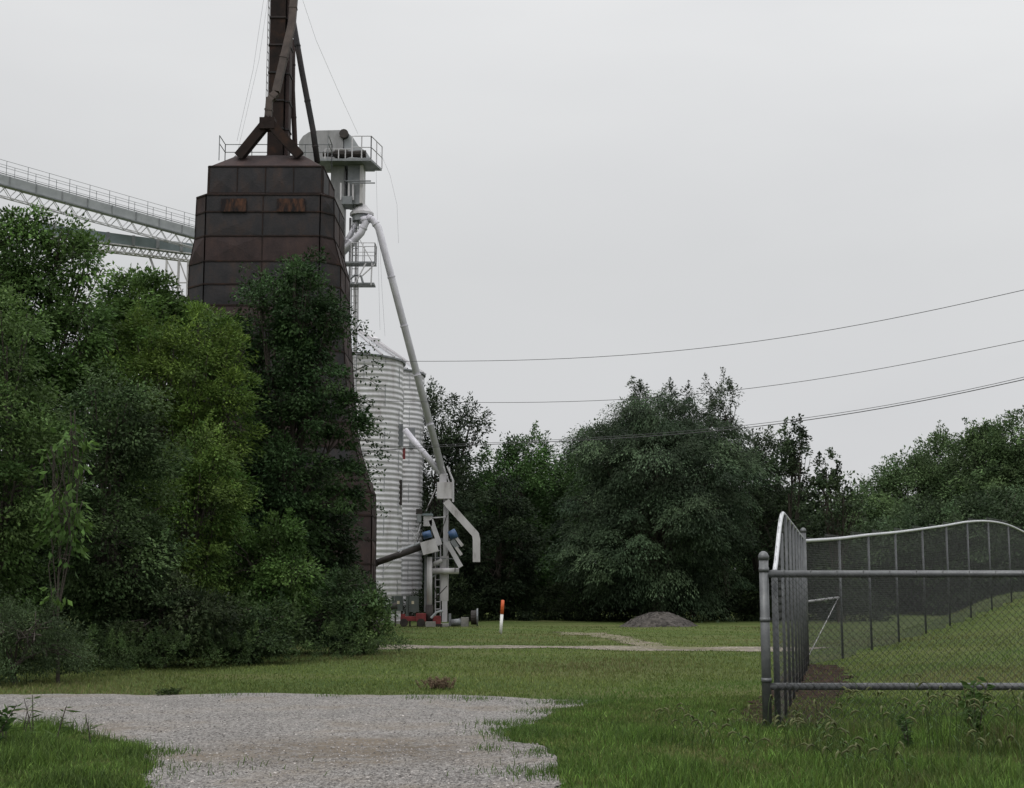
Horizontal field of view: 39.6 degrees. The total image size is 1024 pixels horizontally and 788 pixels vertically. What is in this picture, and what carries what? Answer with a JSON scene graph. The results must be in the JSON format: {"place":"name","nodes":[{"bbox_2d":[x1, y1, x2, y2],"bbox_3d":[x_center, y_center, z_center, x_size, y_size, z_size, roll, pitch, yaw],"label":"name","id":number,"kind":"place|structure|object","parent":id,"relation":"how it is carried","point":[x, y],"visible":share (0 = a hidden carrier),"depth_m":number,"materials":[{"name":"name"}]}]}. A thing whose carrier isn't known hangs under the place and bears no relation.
{"place":"outdoors","nodes":[
{"label":"outdoors","id":0,"kind":"place"},
{"bbox_2d":[303,2,356,130],"bbox_3d":[-7.681,-13.998,59.430,0.208,5.177,4.556,-4,-9,26],"label":"guy cable","id":1,"kind":"object","parent":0,"point":[327,66],"visible":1,"depth_m":59.37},
{"bbox_2d":[0,591,1023,787],"bbox_3d":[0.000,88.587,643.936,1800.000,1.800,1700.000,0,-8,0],"label":"ground","id":2,"kind":"structure","parent":0,"point":[725,624],"depth_m":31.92,"materials":[{"name":"green plant"}]},
{"bbox_2d":[0,703,21,741],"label":"leafy weed","id":3,"kind":"object","parent":2,"relation":"on","point":[4,726],"visible":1,"depth_m":13.28,"materials":[{"name":"green plant"}]},
{"bbox_2d":[1,704,23,737],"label":"tall grass stalk","id":4,"kind":"object","parent":2,"relation":"on","point":[6,723],"depth_m":14.29,"materials":[{"name":"green plant"}]},
{"bbox_2d":[13,707,43,732],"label":"tall grass stalk","id":5,"kind":"object","parent":2,"relation":"on","point":[28,720],"depth_m":14.78,"materials":[{"name":"green plant"}]},
{"bbox_2d":[11,695,45,731],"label":"tall grass stalk","id":6,"kind":"object","parent":2,"relation":"on","point":[32,707],"depth_m":14.92,"materials":[{"name":"green plant"}]},
{"bbox_2d":[0,581,103,686],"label":"leafy shrub","id":7,"kind":"object","parent":2,"relation":"on","point":[10,611],"visible":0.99,"depth_m":23.58,"materials":[{"name":"green plant"}]},
{"bbox_2d":[0,283,104,663],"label":"leafy shrub","id":8,"kind":"object","parent":2,"relation":"on","point":[17,475],"visible":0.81,"depth_m":26.86,"materials":[{"name":"green plant"}]},
{"bbox_2d":[0,200,118,651],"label":"broadleaf tree","id":9,"kind":"object","parent":2,"relation":"on","point":[60,366],"visible":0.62,"depth_m":36.28,"materials":[{"name":"green plant"}]},
{"bbox_2d":[43,706,80,737],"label":"tall grass stalk","id":10,"kind":"object","parent":2,"relation":"on","point":[64,730],"depth_m":14.59,"materials":[{"name":"green plant"}]},
{"bbox_2d":[29,410,102,683],"bbox_3d":[-7.589,2.640,24.128,1.186,4.786,1.376,5,-9,-33],"label":"leaf sapling","id":11,"kind":"object","parent":2,"relation":"on","point":[70,520],"visible":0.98,"depth_m":24.20,"materials":[{"name":"green plant"}]},
{"bbox_2d":[0,419,160,660],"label":"dark tree","id":12,"kind":"object","parent":2,"relation":"on","point":[119,548],"visible":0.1,"depth_m":30.93,"materials":[{"name":"green plant"}]},
{"bbox_2d":[0,712,163,787],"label":"verge grass","id":13,"kind":"structure","parent":2,"relation":"on","point":[20,750],"depth_m":12.79,"materials":[{"name":"plant"}]},
{"bbox_2d":[80,714,101,744],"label":"tall grass stalk","id":14,"kind":"object","parent":2,"relation":"on","point":[89,732],"depth_m":14.35,"materials":[{"name":"green plant"}]},
{"bbox_2d":[27,358,200,665],"bbox_3d":[-8.387,2.547,29.971,3.509,6.587,3.881,7,-10,-40],"label":"dark tree","id":15,"kind":"object","parent":2,"relation":"on","point":[132,439],"visible":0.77,"depth_m":29.58,"materials":[{"name":"green plant"}]},
{"bbox_2d":[66,261,234,463],"bbox_3d":[-11.577,1.751,44.120,5.425,11.945,4.969,-6,-10,38],"label":"broadleaf tree","id":16,"kind":"object","parent":2,"relation":"on","point":[145,285],"visible":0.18,"depth_m":43.87,"materials":[{"name":"green plant"}]},
{"bbox_2d":[75,567,253,667],"bbox_3d":[-7.049,4.676,29.291,3.422,2.212,3.677,0,-8,0],"label":"leafy shrub","id":17,"kind":"object","parent":2,"relation":"on","point":[203,607],"visible":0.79,"depth_m":28.58,"materials":[{"name":"green plant"}]},
{"bbox_2d":[149,254,188,296],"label":"lattice support","id":18,"kind":"object","parent":2,"relation":"on","point":[167,264],"visible":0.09,"depth_m":122.50,"materials":[{"name":"white paint"}]},
{"bbox_2d":[0,159,194,248],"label":"conveyor gallery","id":19,"kind":"object","parent":18,"relation":"on","point":[55,195],"visible":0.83,"depth_m":115.07,"materials":[{"name":"metal"}]},
{"bbox_2d":[43,225,192,261],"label":"conveyor gallery","id":20,"kind":"object","parent":18,"relation":"on","point":[122,241],"visible":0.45,"depth_m":119.57,"materials":[{"name":"metal"}]},
{"bbox_2d":[101,439,253,630],"bbox_3d":[-8.886,3.841,35.823,4.688,5.653,4.609,0,-8,0],"label":"dark tree","id":21,"kind":"object","parent":2,"relation":"on","point":[215,535],"visible":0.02,"depth_m":35.61,"materials":[{"name":"green plant"}]},
{"bbox_2d":[84,297,273,569],"bbox_3d":[-8.619,2.096,37.180,4.956,9.472,4.683,0,-8,0],"label":"tall shrub","id":22,"kind":"object","parent":2,"relation":"on","point":[213,372],"visible":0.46,"depth_m":36.83,"materials":[{"name":"green plant"}]},
{"bbox_2d":[120,409,265,658],"bbox_3d":[-7.545,3.262,32.786,3.696,5.961,3.683,0,-8,0],"label":"tall shrub","id":23,"kind":"object","parent":2,"relation":"on","point":[199,474],"visible":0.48,"depth_m":32.55,"materials":[{"name":"green plant"}]},
{"bbox_2d":[0,615,417,677],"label":"thicket edge weeds","id":24,"kind":"object","parent":2,"relation":"on","point":[110,641],"visible":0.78,"depth_m":28.00,"materials":[{"name":"green plant"}]},
{"bbox_2d":[186,587,317,665],"bbox_3d":[-5.694,5.066,30.631,2.945,1.848,2.774,0,-8,0],"label":"leafy shrub","id":25,"kind":"object","parent":2,"relation":"on","point":[280,618],"visible":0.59,"depth_m":30.29,"materials":[{"name":"green plant"}]},
{"bbox_2d":[203,507,333,656],"bbox_3d":[-5.748,4.513,33.757,3.099,3.733,3.243,0,-8,0],"label":"leafy shrub","id":26,"kind":"object","parent":2,"relation":"on","point":[273,575],"visible":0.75,"depth_m":33.43,"materials":[{"name":"green plant"}]},
{"bbox_2d":[177,135,376,632],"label":"rusty dryer tower","id":27,"kind":"structure","parent":2,"relation":"on","point":[263,212],"depth_m":51.37,"materials":[{"name":"metal"}]},
{"bbox_2d":[235,115,303,159],"bbox_3d":[-8.965,-9.477,52.584,2.532,1.648,0.509,0,-8,0],"label":"forked chute","id":28,"kind":"object","parent":27,"relation":"on","point":[264,126],"visible":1,"depth_m":52.42,"materials":[{"name":"metal"}]},
{"bbox_2d":[264,90,278,116],"bbox_3d":[-8.917,-10.714,52.791,0.506,1.142,0.300,0,-8,0],"label":"spout","id":29,"kind":"object","parent":28,"relation":"on","point":[272,96],"visible":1,"depth_m":52.68,"materials":[{"name":"metal"}]},
{"bbox_2d":[272,0,297,93],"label":"spout","id":30,"kind":"object","parent":29,"relation":"attached to","point":[285,51],"visible":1,"depth_m":53.24,"materials":[{"name":"metal"}]},
{"bbox_2d":[266,0,292,154],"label":"dark elevator leg","id":31,"kind":"object","parent":27,"relation":"on","point":[278,14],"visible":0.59,"depth_m":54.28,"materials":[{"name":"red metal"}]},
{"bbox_2d":[237,0,263,138],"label":"guy cable","id":32,"kind":"object","parent":31,"relation":"attached to","point":[252,72],"visible":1,"depth_m":54.15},
{"bbox_2d":[238,0,267,147],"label":"guy cable","id":33,"kind":"object","parent":31,"relation":"attached to","point":[255,74],"visible":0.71,"depth_m":54.14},
{"bbox_2d":[291,40,297,145],"bbox_3d":[-8.461,-11.400,55.132,0.396,4.800,0.281,4,-9,-28],"label":"spout","id":34,"kind":"object","parent":27,"relation":"on","point":[293,121],"visible":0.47,"depth_m":55.03,"materials":[{"name":"metal"}]},
{"bbox_2d":[293,23,319,163],"bbox_3d":[-7.832,-11.475,53.845,1.255,5.665,0.236,0,-8,0],"label":"spout","id":35,"kind":"object","parent":27,"relation":"on","point":[307,99],"visible":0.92,"depth_m":53.74,"materials":[{"name":"metal"}]},
{"bbox_2d":[0,693,582,787],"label":"gravel drive","id":36,"kind":"structure","parent":2,"relation":"on","point":[359,712],"depth_m":15.78,"materials":[{"name":"gravel"}]},
{"bbox_2d":[154,687,181,695],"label":"leafy weed","id":37,"kind":"object","parent":36,"relation":"on","point":[167,691],"visible":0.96,"depth_m":21.45,"materials":[{"name":"green plant"}]},
{"bbox_2d":[0,694,569,787],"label":"gravel stones","id":38,"kind":"object","parent":36,"relation":"on","point":[367,777],"visible":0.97,"depth_m":13.89,"materials":[{"name":"gravel"}]},
{"bbox_2d":[17,689,663,787],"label":"grass tufts","id":39,"kind":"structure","parent":36,"relation":"on","point":[503,730],"depth_m":14.82,"materials":[{"name":"plant"}]},
{"bbox_2d":[215,245,391,641],"bbox_3d":[-5.992,1.387,40.086,5.234,11.608,4.200,0,-8,0],"label":"dark tree","id":40,"kind":"object","parent":2,"relation":"on","point":[296,345],"visible":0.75,"depth_m":39.94,"materials":[{"name":"green plant"}]},
{"bbox_2d":[240,473,378,643],"bbox_3d":[-5.952,4.852,41.803,4.316,5.299,4.178,-3,-8,23],"label":"dark tree","id":41,"kind":"object","parent":2,"relation":"on","point":[347,557],"visible":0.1,"depth_m":40.90,"materials":[{"name":"green plant"}]},
{"bbox_2d":[288,562,398,654],"bbox_3d":[-4.432,5.353,35.074,3.026,2.408,3.127,-5,-9,31],"label":"leafy shrub","id":42,"kind":"object","parent":2,"relation":"on","point":[341,602],"visible":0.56,"depth_m":34.57,"materials":[{"name":"green plant"}]},
{"bbox_2d":[345,218,376,391],"bbox_3d":[-6.510,0.939,60.489,1.384,17.692,1.574,0,-8,0],"label":"ladder frame","id":43,"kind":"object","parent":2,"relation":"on","point":[355,285],"visible":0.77,"depth_m":61.27,"materials":[{"name":"metal"}]},
{"bbox_2d":[299,129,382,237],"bbox_3d":[-7.509,-7.099,61.967,3.572,8.840,2.122,0,-8,0],"label":"white elevator head","id":44,"kind":"object","parent":43,"relation":"on","point":[353,162],"visible":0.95,"depth_m":61.96},
{"bbox_2d":[350,204,373,223],"bbox_3d":[-6.549,-7.879,62.034,1.040,0.754,1.014,0,-8,0],"label":"spout distributor","id":45,"kind":"object","parent":43,"relation":"on","point":[357,212],"visible":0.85,"depth_m":61.67,"materials":[{"name":"metal"}]},
{"bbox_2d":[345,221,359,243],"bbox_3d":[-7.026,-7.036,61.919,0.856,1.503,0.271,0,-8,0],"label":"spout pipe","id":46,"kind":"object","parent":45,"relation":"attached to","point":[349,234],"visible":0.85,"depth_m":61.82,"materials":[{"name":"silver metal"}]},
{"bbox_2d":[345,216,368,254],"bbox_3d":[-6.798,-6.865,61.492,1.240,1.704,0.364,0,-8,0],"label":"spout pipe","id":47,"kind":"object","parent":45,"relation":"attached to","point":[358,235],"visible":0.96,"depth_m":61.37,"materials":[{"name":"silver metal"}]},
{"bbox_2d":[341,590,400,654],"bbox_3d":[-3.394,5.612,34.439,1.499,1.736,1.706,0,-8,0],"label":"leafy shrub","id":48,"kind":"object","parent":2,"relation":"on","point":[373,626],"visible":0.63,"depth_m":34.38,"materials":[{"name":"green plant"}]},
{"bbox_2d":[350,323,406,624],"bbox_3d":[-8.085,3.407,66.147,6.560,14.331,6.560,0,-8,0],"label":"grain bin","id":49,"kind":"object","parent":2,"relation":"on","point":[386,398],"visible":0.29,"depth_m":64.51,"materials":[{"name":"metal"}]},
{"bbox_2d":[384,603,397,622],"bbox_3d":[-5.018,9.072,58.813,0.574,0.874,0.266,0,-8,0],"label":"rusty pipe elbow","id":50,"kind":"object","parent":2,"relation":"on","point":[394,607],"visible":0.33,"depth_m":58.73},
{"bbox_2d":[391,596,402,625],"bbox_3d":[-4.875,9.211,60.351,0.477,1.264,0.315,0,-8,0],"label":"electrical cabinet","id":51,"kind":"object","parent":2,"relation":"on","point":[398,600],"visible":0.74,"depth_m":60.27,"materials":[{"name":"metal"}]},
{"bbox_2d":[371,336,425,615],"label":"grain bin","id":52,"kind":"object","parent":2,"relation":"on","point":[412,501],"visible":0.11,"depth_m":72.64,"materials":[{"name":"metal"}]},
{"bbox_2d":[409,428,414,447],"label":"inspection door","id":53,"kind":"structure","parent":52,"relation":"in","point":[412,430],"depth_m":72.68,"materials":[{"name":"metal"}]},
{"bbox_2d":[406,596,418,625],"bbox_3d":[-4.229,9.211,60.351,0.540,1.264,0.315,0,-8,0],"label":"electrical cabinet","id":54,"kind":"object","parent":2,"relation":"on","point":[412,603],"visible":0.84,"depth_m":60.26,"materials":[{"name":"metal"}]},
{"bbox_2d":[400,613,425,626],"bbox_3d":[-4.139,9.468,59.602,1.069,0.542,0.730,0,-8,0],"label":"red implement","id":55,"kind":"object","parent":2,"relation":"on","point":[419,619],"visible":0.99,"depth_m":59.28,"materials":[{"name":"paint"}]},
{"bbox_2d":[415,675,456,689],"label":"dry weed","id":56,"kind":"object","parent":2,"relation":"on","point":[434,683],"visible":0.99,"depth_m":22.44,"materials":[{"name":"brown plant"}]},
{"bbox_2d":[424,621,448,626],"bbox_3d":[-3.176,9.688,59.991,1.016,0.220,2.100,0,-8,0],"label":"concrete footing","id":57,"kind":"object","parent":2,"relation":"on","point":[430,624],"visible":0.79,"depth_m":59.12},
{"bbox_2d":[376,509,441,620],"bbox_3d":[-4.399,7.320,59.972,2.905,4.908,1.017,0,-8,-3],"label":"auger conveyor","id":58,"kind":"object","parent":57,"relation":"on","point":[428,547],"visible":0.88,"depth_m":59.87,"materials":[{"name":"metal"}]},
{"bbox_2d":[430,610,442,626],"bbox_3d":[-3.136,9.385,59.506,0.541,0.710,0.743,0,-8,0],"label":"red implement","id":59,"kind":"object","parent":57,"relation":"on","point":[437,619],"visible":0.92,"depth_m":59.35,"materials":[{"name":"paint"}]},
{"bbox_2d":[426,466,479,621],"bbox_3d":[-2.513,6.374,60.635,2.331,6.612,0.920,0,-8,0],"label":"receiving stand","id":60,"kind":"object","parent":57,"relation":"on","point":[445,491],"visible":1,"depth_m":60.41,"materials":[{"name":"white paint"}]},
{"bbox_2d":[366,214,445,473],"bbox_3d":[-4.570,-2.171,61.296,3.691,11.251,0.450,2,-8,-17],"label":"spout pipe","id":61,"kind":"object","parent":60,"relation":"on","point":[374,222],"visible":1,"depth_m":61.21,"materials":[{"name":"silver metal"}]},
{"bbox_2d":[403,428,439,475],"bbox_3d":[-3.856,2.503,61.526,1.909,2.134,0.284,-3,-8,19],"label":"spout pipe","id":62,"kind":"object","parent":61,"relation":"attached to","point":[418,446],"visible":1,"depth_m":61.44,"materials":[{"name":"silver metal"}]},
{"bbox_2d":[417,500,462,615],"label":"work platform","id":63,"kind":"structure","parent":60,"relation":"attached to","point":[440,570],"depth_m":60.17,"materials":[{"name":"metal"}]},
{"bbox_2d":[448,528,462,555],"bbox_3d":[-2.384,6.262,60.105,0.688,1.153,0.380,0,-8,0],"label":"slanted motor","id":64,"kind":"object","parent":63,"relation":"attached to","point":[453,534],"visible":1,"depth_m":60.03,"materials":[{"name":"blue paint"}]},
{"bbox_2d":[415,377,495,610],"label":"dark tree","id":65,"kind":"object","parent":2,"relation":"on","point":[458,459],"visible":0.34,"depth_m":75.86,"materials":[{"name":"green plant"}]},
{"bbox_2d":[449,613,468,626],"bbox_3d":[-2.262,9.596,60.386,0.845,0.547,0.543,0,-8,0],"label":"pipe fitting","id":66,"kind":"object","parent":2,"relation":"on","point":[462,621],"visible":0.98,"depth_m":60.15,"materials":[{"name":"metal"}]},
{"bbox_2d":[471,608,477,625],"bbox_3d":[-1.587,9.474,60.273,0.300,0.760,0.748,0,-8,0],"label":"steel reel","id":67,"kind":"object","parent":2,"relation":"on","point":[474,617],"visible":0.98,"depth_m":60.01,"materials":[{"name":"metal"}]},
{"bbox_2d":[6,458,960,611],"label":"woodland","id":68,"kind":"object","parent":2,"relation":"on","point":[429,499],"depth_m":98.58,"materials":[{"name":"green plant"}]},
{"bbox_2d":[499,600,503,633],"bbox_3d":[-0.358,7.779,49.460,0.192,1.220,0.120,0,-8,0],"label":"marker post","id":69,"kind":"object","parent":2,"relation":"on","point":[501,616],"visible":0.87,"depth_m":49.42,"materials":[{"name":"white paint"}]},
{"bbox_2d":[448,474,554,620],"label":"dark tree","id":70,"kind":"object","parent":2,"relation":"on","point":[525,559],"visible":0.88,"depth_m":70.84,"materials":[{"name":"green plant"}]},
{"bbox_2d":[452,420,567,618],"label":"broadleaf tree","id":71,"kind":"object","parent":2,"relation":"on","point":[512,467],"visible":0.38,"depth_m":77.20,"materials":[{"name":"green plant"}]},
{"bbox_2d":[528,418,635,615],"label":"broadleaf tree","id":72,"kind":"object","parent":2,"relation":"on","point":[564,482],"visible":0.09,"depth_m":78.48,"materials":[{"name":"green plant"}]},
{"bbox_2d":[626,375,656,614],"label":"spiky tree","id":73,"kind":"object","parent":2,"relation":"on","point":[641,388],"visible":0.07,"depth_m":79.58,"materials":[{"name":"green plant"}]},
{"bbox_2d":[403,563,895,621],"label":"treeline undergrowth","id":74,"kind":"object","parent":2,"relation":"on","point":[525,611],"visible":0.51,"depth_m":70.33,"materials":[{"name":"green plant"}]},
{"bbox_2d":[559,632,751,649],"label":"worn track","id":75,"kind":"structure","parent":2,"relation":"on","point":[641,643],"depth_m":41.30,"materials":[{"name":"soil"}]},
{"bbox_2d":[619,611,697,626],"bbox_3d":[6.173,9.460,59.659,3.430,0.668,3.000,0,-8,0],"label":"gravel pile","id":76,"kind":"object","parent":2,"relation":"on","point":[658,619],"visible":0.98,"depth_m":58.89,"materials":[{"name":"gravel"}]},
{"bbox_2d":[536,389,782,622],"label":"spreading tree","id":77,"kind":"object","parent":2,"relation":"on","point":[625,470],"visible":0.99,"depth_m":66.85,"materials":[{"name":"green plant"}]},
{"bbox_2d":[658,377,682,559],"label":"spiky tree","id":78,"kind":"object","parent":2,"relation":"on","point":[670,387],"visible":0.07,"depth_m":79.57,"materials":[{"name":"green plant"}]},
{"bbox_2d":[678,380,712,615],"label":"spiky tree","id":79,"kind":"object","parent":2,"relation":"on","point":[687,386],"visible":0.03,"depth_m":79.65,"materials":[{"name":"green plant"}]},
{"bbox_2d":[696,367,749,615],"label":"spiky tree","id":80,"kind":"object","parent":2,"relation":"on","point":[715,401],"visible":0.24,"depth_m":79.29,"materials":[{"name":"green plant"}]},
{"bbox_2d":[721,425,816,618],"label":"dark tree","id":81,"kind":"object","parent":2,"relation":"on","point":[770,444],"visible":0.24,"depth_m":73.22,"materials":[{"name":"green plant"}]},
{"bbox_2d":[748,413,826,617],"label":"sparse tree","id":82,"kind":"object","parent":2,"relation":"on","point":[792,466],"visible":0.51,"depth_m":69.78,"materials":[{"name":"green plant"}]},
{"bbox_2d":[771,511,807,725],"bbox_3d":[4.518,3.432,22.670,0.086,2.727,13.492,-2,-8,13],"label":"chain link fence","id":83,"kind":"object","parent":2,"relation":"on","point":[787,553],"visible":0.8,"depth_m":19.19,"materials":[{"name":"metal"}]},
{"bbox_2d":[734,664,857,726],"bbox_3d":[4.703,4.705,22.769,1.550,0.054,14.326,-2,-8,15],"label":"dirt strip","id":84,"kind":"object","parent":2,"relation":"on","point":[823,670],"visible":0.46,"depth_m":21.28,"materials":[{"name":"soil"}]},
{"bbox_2d":[730,479,873,610],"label":"broadleaf tree","id":85,"kind":"object","parent":2,"relation":"on","point":[849,519],"visible":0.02,"depth_m":93.04,"materials":[{"name":"green plant"}]},
{"bbox_2d":[742,499,873,607],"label":"dark tree","id":86,"kind":"object","parent":2,"relation":"on","point":[820,533],"visible":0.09,"depth_m":74.83,"materials":[{"name":"green plant"}]},
{"bbox_2d":[648,673,1023,783],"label":"foxtail grass","id":87,"kind":"structure","parent":2,"relation":"on","point":[853,691],"depth_m":13.40,"materials":[{"name":"plant"}]},
{"bbox_2d":[805,447,876,621],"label":"sparse tree","id":88,"kind":"object","parent":2,"relation":"on","point":[832,482],"visible":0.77,"depth_m":67.56,"materials":[{"name":"green plant"}]},
{"bbox_2d":[815,474,918,611],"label":"broadleaf tree","id":89,"kind":"object","parent":2,"relation":"on","point":[878,501],"visible":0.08,"depth_m":96.29,"materials":[{"name":"green plant"}]},
{"bbox_2d":[758,551,1023,728],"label":"chain link fence","id":90,"kind":"object","parent":2,"relation":"on","point":[765,575],"visible":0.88,"depth_m":15.98,"materials":[{"name":"metal"}]},
{"bbox_2d":[838,445,956,611],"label":"broadleaf tree","id":91,"kind":"object","parent":2,"relation":"on","point":[921,469],"visible":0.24,"depth_m":98.42,"materials":[{"name":"green plant"}]},
{"bbox_2d":[895,714,913,746],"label":"leafy weed","id":92,"kind":"object","parent":2,"relation":"on","point":[904,726],"visible":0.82,"depth_m":13.96,"materials":[{"name":"green plant"}]},
{"bbox_2d":[800,518,1023,665],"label":"chain link fence","id":93,"kind":"object","parent":2,"relation":"on","point":[868,545],"visible":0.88,"depth_m":37.81,"materials":[{"name":"metal"}]},
{"bbox_2d":[840,487,1017,614],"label":"broadleaf tree","id":94,"kind":"object","parent":2,"relation":"on","point":[913,517],"visible":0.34,"depth_m":85.82,"materials":[{"name":"green plant"}]},
{"bbox_2d":[908,420,981,609],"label":"broadleaf tree","id":95,"kind":"object","parent":2,"relation":"on","point":[941,449],"visible":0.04,"depth_m":101.92,"materials":[{"name":"green plant"}]},
{"bbox_2d":[916,482,1023,606],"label":"broadleaf tree","id":96,"kind":"object","parent":2,"relation":"on","point":[981,508],"visible":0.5,"depth_m":84.05,"materials":[{"name":"green plant"}]},
{"bbox_2d":[921,415,1023,601],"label":"broadleaf tree","id":97,"kind":"object","parent":2,"relation":"on","point":[983,437],"visible":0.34,"depth_m":95.37,"materials":[{"name":"green plant"}]},
{"bbox_2d":[957,677,995,741],"bbox_3d":[4.654,3.227,14.296,0.434,0.750,0.406,0,-8,0],"label":"leafy weed","id":98,"kind":"object","parent":2,"relation":"on","point":[977,694],"visible":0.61,"depth_m":14.27,"materials":[{"name":"green plant"}]},
{"bbox_2d":[951,405,1023,581],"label":"broadleaf tree","id":99,"kind":"object","parent":2,"relation":"on","point":[1001,466],"visible":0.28,"depth_m":93.11,"materials":[{"name":"green plant"}]},
{"bbox_2d":[0,0,1023,562],"label":"sky","id":100,"kind":"structure","parent":0,"point":[574,179],"materials":[{"name":"white"}]},
{"bbox_2d":[379,645,825,651],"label":"dirt road","id":101,"kind":"structure","parent":0,"point":[636,648],"depth_m":38.29,"materials":[{"name":"soil"}]},
{"bbox_2d":[359,340,1023,402],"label":"power cable","id":102,"kind":"object","parent":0,"point":[701,393],"visible":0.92,"depth_m":50.70,"materials":[{"name":"metal"}]},
{"bbox_2d":[364,379,1023,451],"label":"power cable","id":103,"kind":"object","parent":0,"point":[715,430],"visible":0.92,"depth_m":48.55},
{"bbox_2d":[366,377,1022,448],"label":"power cable","id":104,"kind":"object","parent":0,"point":[713,428],"visible":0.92,"depth_m":48.58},
{"bbox_2d":[417,290,1022,361],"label":"power cable","id":105,"kind":"object","parent":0,"point":[741,343],"visible":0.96,"depth_m":50.02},
{"bbox_2d":[504,694,1023,787],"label":"rough grass","id":106,"kind":"structure","parent":0,"point":[972,773],"depth_m":13.52,"materials":[{"name":"plant"}]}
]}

